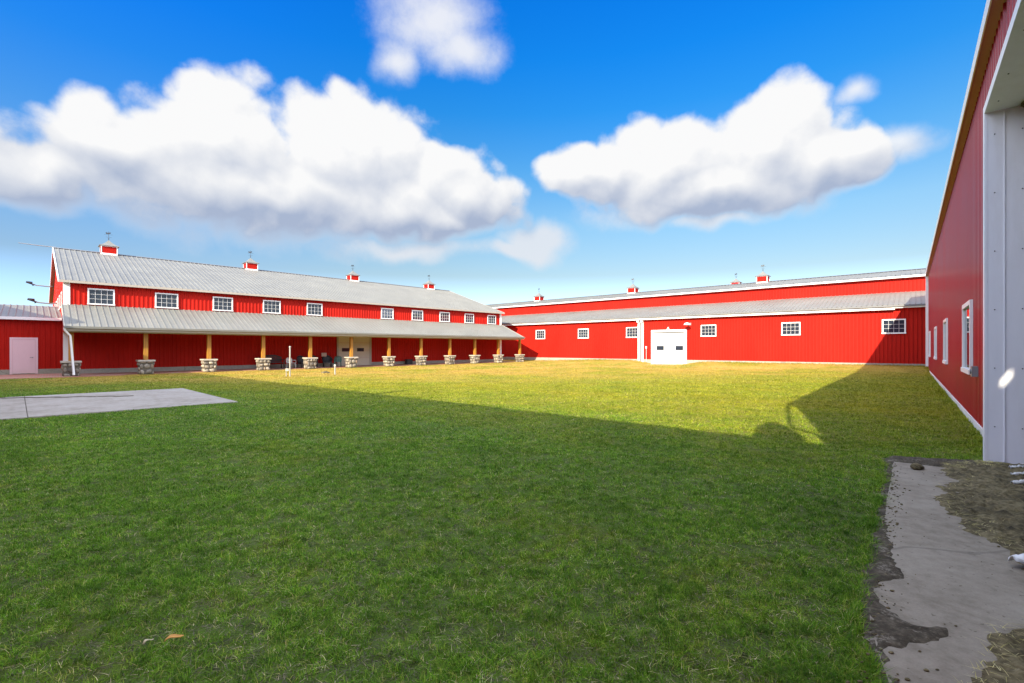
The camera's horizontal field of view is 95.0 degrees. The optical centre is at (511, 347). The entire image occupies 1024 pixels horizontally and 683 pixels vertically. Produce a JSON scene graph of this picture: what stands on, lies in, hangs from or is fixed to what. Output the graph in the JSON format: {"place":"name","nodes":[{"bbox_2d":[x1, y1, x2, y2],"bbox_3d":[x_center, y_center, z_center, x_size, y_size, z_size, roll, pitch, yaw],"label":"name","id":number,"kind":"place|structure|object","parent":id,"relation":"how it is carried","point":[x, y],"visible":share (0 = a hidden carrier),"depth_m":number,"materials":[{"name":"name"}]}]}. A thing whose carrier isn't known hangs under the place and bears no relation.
{"place":"outdoors","nodes":[
{"label":"outdoors","id":0,"kind":"place"},
{"bbox_2d":[0,361,508,378],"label":"brick paving","id":1,"kind":"structure","parent":0,"point":[27,376],"depth_m":29.07,"materials":[{"name":"brick"}]},
{"bbox_2d":[260,355,284,367],"bbox_3d":[-17.776,1.033,34.841,0.633,1.034,1.529,0,0,44],"label":"garden bench","id":2,"kind":"object","parent":1,"relation":"on","point":[272,360],"visible":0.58,"depth_m":35.16,"materials":[{"name":"black metal"}]},
{"bbox_2d":[286,357,295,367],"bbox_3d":[-16.695,1.147,35.462,0.505,0.808,0.525,0,0,27],"label":"plastic chair","id":3,"kind":"object","parent":1,"relation":"on","point":[287,360],"visible":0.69,"depth_m":35.49,"materials":[{"name":"plastic"}]},
{"bbox_2d":[297,355,302,367],"bbox_3d":[-16.293,1.073,36.451,0.712,0.954,0.845,0,0,33],"label":"wicker chair","id":4,"kind":"object","parent":1,"relation":"on","point":[299,359],"visible":0.67,"depth_m":36.44,"materials":[{"name":"black wicker"}]},
{"bbox_2d":[322,355,331,366],"bbox_3d":[-14.947,1.073,37.972,0.845,0.954,0.712,0,0,-29],"label":"wicker chair","id":5,"kind":"object","parent":1,"relation":"on","point":[327,359],"visible":0.99,"depth_m":38.17,"materials":[{"name":"black wicker"}]},
{"bbox_2d":[334,356,341,366],"bbox_3d":[-14.110,1.113,38.042,0.571,0.878,0.549,0,0,-17],"label":"plastic chair","id":6,"kind":"object","parent":1,"relation":"on","point":[339,358],"visible":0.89,"depth_m":38.21,"materials":[{"name":"plastic"}]},
{"bbox_2d":[404,359,412,363],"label":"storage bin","id":7,"kind":"object","parent":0,"point":[408,361],"visible":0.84,"depth_m":43.70,"materials":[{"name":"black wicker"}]},
{"bbox_2d":[0,0,986,306],"label":"sky","id":8,"kind":"structure","parent":0,"point":[494,151],"materials":[{"name":"blue"}]},
{"bbox_2d":[0,359,1023,682],"bbox_3d":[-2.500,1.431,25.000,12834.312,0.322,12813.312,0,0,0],"label":"lawn ground","id":9,"kind":"structure","parent":0,"point":[448,634],"depth_m":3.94,"materials":[{"name":"green plant"}]},
{"bbox_2d":[0,304,61,374],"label":"shed","id":10,"kind":"structure","parent":9,"relation":"on","point":[30,339],"depth_m":28.01,"materials":[{"name":"red metal"}]},
{"bbox_2d":[10,337,37,373],"bbox_3d":[-28.785,0.475,27.686,0.124,2.150,1.160,0,0,44],"label":"door","id":11,"kind":"structure","parent":10,"relation":"in","point":[23,351],"depth_m":27.67,"materials":[{"name":"paint"}]},
{"bbox_2d":[0,388,236,419],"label":"concrete pad","id":12,"kind":"object","parent":9,"relation":"on","point":[16,408],"visible":0.9,"depth_m":13.22,"materials":[{"name":"grey concrete"}]},
{"bbox_2d":[0,395,132,398],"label":"soil strip","id":13,"kind":"object","parent":12,"relation":"on","point":[59,397],"visible":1,"depth_m":14.52,"materials":[{"name":"brown soil"}]},
{"bbox_2d":[164,634,183,641],"bbox_3d":[-1.779,1.524,2.471,0.086,0.022,0.033,0,0,-33],"label":"fallen leaf","id":14,"kind":"object","parent":9,"relation":"on","point":[173,636],"visible":1,"depth_m":2.47,"materials":[{"name":"orange plant"}]},
{"bbox_2d":[21,231,524,375],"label":"barn","id":15,"kind":"structure","parent":9,"relation":"on","point":[131,313],"depth_m":35.01,"materials":[{"name":"red metal"}]},
{"bbox_2d":[87,288,114,305],"bbox_3d":[-25.100,-3.100,28.682,0.080,0.980,1.290,0,0,44],"label":"window","id":16,"kind":"structure","parent":15,"relation":"in","point":[95,296],"depth_m":28.71,"materials":[{"name":"white paint"}]},
{"bbox_2d":[154,293,178,308],"bbox_3d":[-22.819,-3.100,31.020,0.080,0.980,1.290,0,0,44],"label":"window","id":17,"kind":"structure","parent":15,"relation":"in","point":[162,300],"depth_m":31.02,"materials":[{"name":"white paint"}]},
{"bbox_2d":[212,296,232,310],"bbox_3d":[-20.541,-3.100,33.356,0.080,0.980,1.290,0,0,44],"label":"window","id":18,"kind":"structure","parent":15,"relation":"in","point":[219,303],"depth_m":33.35,"materials":[{"name":"white paint"}]},
{"bbox_2d":[263,300,280,313],"bbox_3d":[-18.263,-3.100,35.692,0.080,0.980,1.290,0,0,44],"label":"window","id":19,"kind":"structure","parent":15,"relation":"in","point":[269,306],"depth_m":35.69,"materials":[{"name":"white paint"}]},
{"bbox_2d":[306,303,322,315],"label":"window","id":20,"kind":"structure","parent":15,"relation":"in","point":[315,309],"depth_m":38.03,"materials":[{"name":"white paint"}]},
{"bbox_2d":[337,337,371,365],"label":"garage door","id":21,"kind":"structure","parent":15,"relation":"in","point":[362,346],"depth_m":40.67,"materials":[{"name":"beige paint"}]},
{"bbox_2d":[381,308,393,318],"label":"window","id":22,"kind":"structure","parent":15,"relation":"in","point":[386,313],"depth_m":42.80,"materials":[{"name":"white paint"}]},
{"bbox_2d":[412,310,422,320],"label":"window","id":23,"kind":"structure","parent":15,"relation":"in","point":[417,315],"depth_m":45.11,"materials":[{"name":"white paint"}]},
{"bbox_2d":[439,312,449,321],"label":"window","id":24,"kind":"structure","parent":15,"relation":"in","point":[443,316],"depth_m":47.45,"materials":[{"name":"white paint"}]},
{"bbox_2d":[464,314,473,322],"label":"window","id":25,"kind":"structure","parent":15,"relation":"in","point":[469,318],"depth_m":49.82,"materials":[{"name":"white paint"}]},
{"bbox_2d":[487,315,495,323],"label":"window","id":26,"kind":"structure","parent":15,"relation":"in","point":[491,319],"depth_m":52.11,"materials":[{"name":"white paint"}]},
{"bbox_2d":[285,346,290,375],"bbox_3d":[-12.228,0.795,25.660,0.273,1.760,0.120,0,0,0],"label":"marker post","id":27,"kind":"object","parent":9,"relation":"on","point":[288,369],"visible":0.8,"depth_m":25.63,"materials":[{"name":"white plastic"}]},
{"bbox_2d":[487,265,925,365],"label":"barn","id":28,"kind":"structure","parent":9,"relation":"on","point":[875,318],"depth_m":41.26,"materials":[{"name":"red metal"}]},
{"bbox_2d":[536,330,544,338],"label":"window","id":29,"kind":"structure","parent":28,"relation":"in","point":[540,334],"depth_m":54.01,"materials":[{"name":"white paint"}]},
{"bbox_2d":[578,329,588,337],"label":"window","id":30,"kind":"structure","parent":28,"relation":"in","point":[582,333],"depth_m":50.22,"materials":[{"name":"white paint"}]},
{"bbox_2d":[626,327,637,337],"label":"window","id":31,"kind":"structure","parent":28,"relation":"in","point":[631,332],"depth_m":46.50,"materials":[{"name":"white paint"}]},
{"bbox_2d":[651,329,686,363],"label":"garage door","id":32,"kind":"structure","parent":28,"relation":"in","point":[668,344],"depth_m":43.99,"materials":[{"name":"white paint"}]},
{"bbox_2d":[700,325,716,336],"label":"window","id":33,"kind":"structure","parent":28,"relation":"in","point":[706,330],"depth_m":41.68,"materials":[{"name":"white paint"}]},
{"bbox_2d":[730,273,742,283],"bbox_3d":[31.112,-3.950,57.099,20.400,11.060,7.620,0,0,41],"label":"cupola","id":34,"kind":"structure","parent":28,"relation":"on","point":[735,281],"depth_m":59.17,"materials":[{"name":"red metal"}]},
{"bbox_2d":[781,322,800,334],"bbox_3d":[22.264,-1.510,37.487,1.360,1.040,0.080,0,0,41],"label":"window","id":35,"kind":"structure","parent":28,"relation":"in","point":[787,328],"depth_m":37.51,"materials":[{"name":"white paint"}]},
{"bbox_2d":[881,319,905,333],"bbox_3d":[27.079,-1.510,33.297,1.360,1.040,0.080,0,0,41],"label":"window","id":36,"kind":"structure","parent":28,"relation":"in","point":[889,326],"depth_m":33.28,"materials":[{"name":"white paint"}]},
{"bbox_2d":[857,461,948,682],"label":"damp soil","id":37,"kind":"structure","parent":9,"relation":"on","point":[895,630],"depth_m":2.73,"materials":[{"name":"soil"}]},
{"bbox_2d":[882,456,990,466],"bbox_3d":[5.913,1.562,6.504,1.489,0.068,0.885,0,0,31],"label":"soil edge","id":38,"kind":"object","parent":9,"relation":"on","point":[937,462],"visible":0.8,"depth_m":6.44,"materials":[{"name":"brown soil"}]},
{"bbox_2d":[925,0,1023,463],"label":"barn","id":39,"kind":"structure","parent":9,"relation":"on","point":[974,274],"depth_m":6.48,"materials":[{"name":"red metal"}]},
{"bbox_2d":[928,331,930,356],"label":"window","id":40,"kind":"structure","parent":39,"relation":"in","point":[929,355],"depth_m":28.07,"materials":[{"name":"white paint"}]},
{"bbox_2d":[933,326,936,359],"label":"window","id":41,"kind":"structure","parent":39,"relation":"in","point":[935,328],"depth_m":22.97,"materials":[{"name":"white paint"}]},
{"bbox_2d":[942,318,947,363],"bbox_3d":[15.273,-0.220,16.552,0.070,1.560,1.890,0,0,40],"label":"window","id":42,"kind":"structure","parent":39,"relation":"in","point":[945,322],"depth_m":16.77,"materials":[{"name":"white paint"}]},
{"bbox_2d":[961,299,972,374],"bbox_3d":[10.111,-0.220,10.440,0.070,1.560,1.890,0,0,40],"label":"window","id":43,"kind":"structure","parent":39,"relation":"in","point":[967,308],"depth_m":10.45,"materials":[{"name":"white paint"}]},
{"bbox_2d":[933,462,1023,682],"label":"mud","id":44,"kind":"structure","parent":9,"relation":"on","point":[1001,496],"depth_m":4.40,"materials":[{"name":"brown soil"}]},
{"bbox_2d":[1010,471,1023,474],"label":"plastic scrap","id":45,"kind":"object","parent":44,"relation":"on","point":[1018,473],"visible":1,"depth_m":5.64,"materials":[{"name":"white plastic"}]},
{"bbox_2d":[1010,480,1023,484],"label":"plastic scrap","id":46,"kind":"object","parent":44,"relation":"on","point":[1017,482],"visible":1,"depth_m":5.28,"materials":[{"name":"white plastic"}]},
{"bbox_2d":[870,462,1023,682],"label":"concrete path","id":47,"kind":"structure","parent":0,"point":[968,593],"depth_m":3.10,"materials":[{"name":"grey concrete"}]},
{"bbox_2d":[910,463,924,469],"bbox_3d":[5.245,1.540,6.077,0.183,0.083,0.135,0,0,-1],"label":"stone","id":48,"kind":"object","parent":47,"relation":"on","point":[915,466],"visible":1,"depth_m":6.04,"materials":[{"name":"brown stone"}]},
{"bbox_2d":[843,462,999,682],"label":"earth crumbs","id":49,"kind":"object","parent":47,"relation":"on","point":[892,652],"visible":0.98,"depth_m":3.02,"materials":[{"name":"brown soil"}]},
{"bbox_2d":[1008,553,1023,564],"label":"plastic scrap","id":50,"kind":"object","parent":47,"relation":"on","point":[1018,558],"visible":1,"depth_m":3.35,"materials":[{"name":"white plastic"}]}
]}

